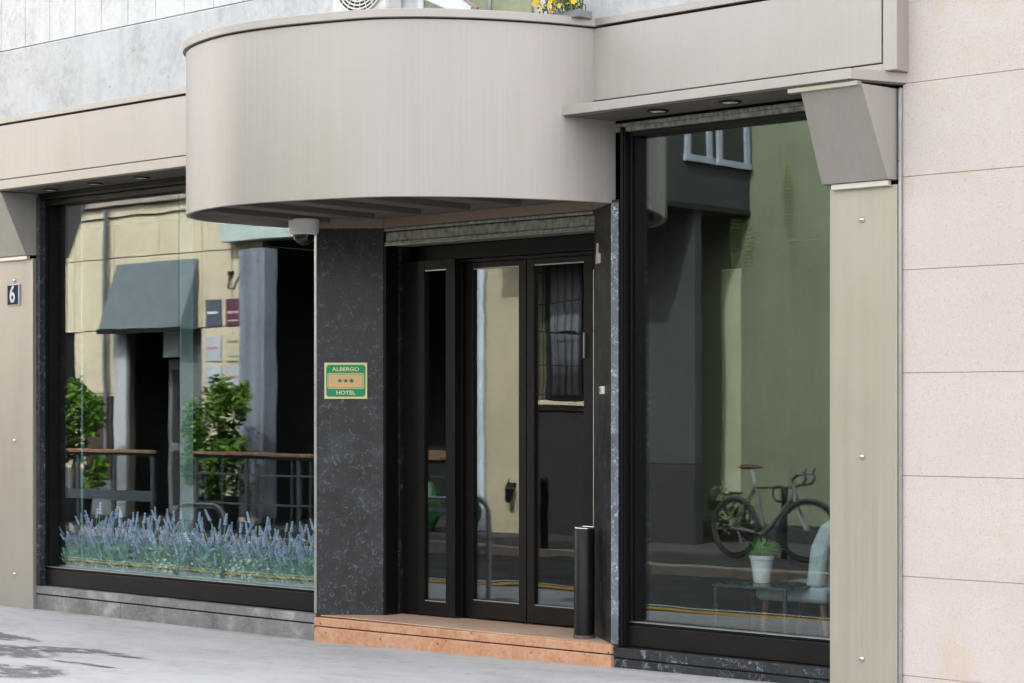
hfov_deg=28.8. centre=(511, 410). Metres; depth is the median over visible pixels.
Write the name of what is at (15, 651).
shadow
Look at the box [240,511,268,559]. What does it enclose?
lavender plant
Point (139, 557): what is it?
lavender plant
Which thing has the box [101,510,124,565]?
lavender plant
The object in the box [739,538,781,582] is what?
potted plant
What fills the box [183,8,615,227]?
entrance canopy
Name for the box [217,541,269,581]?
pale leaf plant
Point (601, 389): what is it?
doorbell
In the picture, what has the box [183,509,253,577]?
lavender plant
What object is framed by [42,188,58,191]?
ceiling light
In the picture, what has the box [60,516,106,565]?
lavender plant
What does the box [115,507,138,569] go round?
lavender plant
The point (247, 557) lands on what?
lavender plant
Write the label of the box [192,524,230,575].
lavender plant
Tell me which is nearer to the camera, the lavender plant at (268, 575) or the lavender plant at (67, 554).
the lavender plant at (268, 575)
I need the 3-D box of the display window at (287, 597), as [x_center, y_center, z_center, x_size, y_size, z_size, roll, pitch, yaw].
[-2.607,-0.144,15.532,3.386,3.200,0.130,0,0,42]
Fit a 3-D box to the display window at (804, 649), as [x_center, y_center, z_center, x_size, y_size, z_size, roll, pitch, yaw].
[1.337,-0.132,12.037,1.557,3.224,0.130,0,0,42]
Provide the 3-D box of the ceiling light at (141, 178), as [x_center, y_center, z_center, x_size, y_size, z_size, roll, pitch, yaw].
[-2.866,-1.798,15.395,0.136,0.020,0.136,0,0,42]
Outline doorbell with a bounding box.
[599,386,604,393]
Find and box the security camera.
[288,214,318,244]
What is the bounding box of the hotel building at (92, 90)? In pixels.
[0,0,908,682]
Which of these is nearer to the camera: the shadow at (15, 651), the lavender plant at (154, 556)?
the shadow at (15, 651)
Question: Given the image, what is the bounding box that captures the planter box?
[59,564,313,588]
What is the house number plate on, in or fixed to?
attached to the hotel building at (92, 90)
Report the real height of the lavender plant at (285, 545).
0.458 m
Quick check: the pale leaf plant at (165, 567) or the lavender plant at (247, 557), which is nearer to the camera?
the lavender plant at (247, 557)
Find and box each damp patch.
[0,632,36,640]
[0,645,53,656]
[0,664,61,677]
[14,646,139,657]
[55,660,114,667]
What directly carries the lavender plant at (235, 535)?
on the planter box
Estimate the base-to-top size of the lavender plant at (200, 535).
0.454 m
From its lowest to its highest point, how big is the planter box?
0.204 m
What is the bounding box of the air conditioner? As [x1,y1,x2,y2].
[333,0,401,11]
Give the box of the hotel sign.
[324,363,366,398]
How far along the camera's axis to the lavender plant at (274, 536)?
15.16 m
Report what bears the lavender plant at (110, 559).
on the planter box
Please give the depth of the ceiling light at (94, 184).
15.78 m
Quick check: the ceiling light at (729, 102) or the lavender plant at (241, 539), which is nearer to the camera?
the ceiling light at (729, 102)
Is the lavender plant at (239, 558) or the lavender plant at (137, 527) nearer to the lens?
the lavender plant at (239, 558)
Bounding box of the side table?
[712,579,823,636]
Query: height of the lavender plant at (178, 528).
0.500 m
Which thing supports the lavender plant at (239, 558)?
on the planter box
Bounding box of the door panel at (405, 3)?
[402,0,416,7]
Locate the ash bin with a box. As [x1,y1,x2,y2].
[573,526,595,638]
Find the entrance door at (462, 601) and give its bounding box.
[403,233,593,625]
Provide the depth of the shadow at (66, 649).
13.68 m
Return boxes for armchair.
[756,520,829,637]
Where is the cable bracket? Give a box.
[596,243,600,263]
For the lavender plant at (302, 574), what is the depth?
14.79 m
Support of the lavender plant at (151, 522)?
in the planter box
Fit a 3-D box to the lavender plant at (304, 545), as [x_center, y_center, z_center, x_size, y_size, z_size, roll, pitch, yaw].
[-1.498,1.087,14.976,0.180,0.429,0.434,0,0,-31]
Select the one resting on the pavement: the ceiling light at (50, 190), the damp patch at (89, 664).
the damp patch at (89, 664)
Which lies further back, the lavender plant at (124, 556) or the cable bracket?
the lavender plant at (124, 556)
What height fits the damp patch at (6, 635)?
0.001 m
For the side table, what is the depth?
12.79 m
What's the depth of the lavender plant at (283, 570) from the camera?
14.91 m
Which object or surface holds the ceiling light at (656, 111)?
attached to the hotel building at (92, 90)
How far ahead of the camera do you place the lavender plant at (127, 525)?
16.54 m
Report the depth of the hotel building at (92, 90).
13.73 m
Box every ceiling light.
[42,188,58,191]
[86,182,103,185]
[132,176,149,179]
[646,109,668,113]
[719,100,741,104]
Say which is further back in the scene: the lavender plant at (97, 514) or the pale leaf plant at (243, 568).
the lavender plant at (97, 514)
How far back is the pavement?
13.03 m
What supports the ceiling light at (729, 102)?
attached to the hotel building at (92, 90)
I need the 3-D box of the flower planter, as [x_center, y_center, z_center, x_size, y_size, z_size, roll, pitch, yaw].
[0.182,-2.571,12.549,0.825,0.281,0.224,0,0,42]
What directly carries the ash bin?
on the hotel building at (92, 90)
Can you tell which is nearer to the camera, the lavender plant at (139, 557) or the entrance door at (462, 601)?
the entrance door at (462, 601)
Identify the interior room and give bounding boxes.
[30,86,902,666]
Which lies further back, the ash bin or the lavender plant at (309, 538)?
the lavender plant at (309, 538)
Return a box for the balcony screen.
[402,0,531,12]
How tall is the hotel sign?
0.259 m
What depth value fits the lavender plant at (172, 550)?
15.83 m
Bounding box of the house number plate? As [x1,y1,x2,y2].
[7,284,19,305]
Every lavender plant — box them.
[59,513,107,564]
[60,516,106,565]
[83,502,118,567]
[84,508,112,541]
[95,513,145,568]
[97,517,140,548]
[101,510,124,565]
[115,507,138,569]
[128,512,149,567]
[128,513,160,570]
[137,510,183,569]
[138,506,166,568]
[143,509,184,572]
[149,519,194,572]
[166,511,191,547]
[171,507,200,574]
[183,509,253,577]
[189,517,208,572]
[191,514,225,573]
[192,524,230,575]
[215,522,242,575]
[229,523,256,578]
[231,522,262,558]
[236,526,287,580]
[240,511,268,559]
[242,526,292,581]
[263,519,287,579]
[273,521,307,582]
[279,522,313,580]
[289,530,313,584]
[293,526,313,582]
[299,518,313,584]
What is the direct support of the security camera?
attached to the entrance canopy
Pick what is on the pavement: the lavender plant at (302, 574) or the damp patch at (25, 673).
the damp patch at (25, 673)
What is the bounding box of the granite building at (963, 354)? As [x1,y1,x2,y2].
[903,0,1023,682]
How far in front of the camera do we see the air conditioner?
13.57 m
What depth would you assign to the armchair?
12.65 m
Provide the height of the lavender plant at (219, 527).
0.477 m
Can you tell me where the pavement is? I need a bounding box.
[0,605,773,682]
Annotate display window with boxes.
[45,184,313,610]
[628,112,829,665]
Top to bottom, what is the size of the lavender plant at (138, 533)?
0.494 m
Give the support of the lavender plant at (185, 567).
on the planter box
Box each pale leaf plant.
[131,539,192,574]
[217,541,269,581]
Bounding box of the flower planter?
[531,0,591,18]

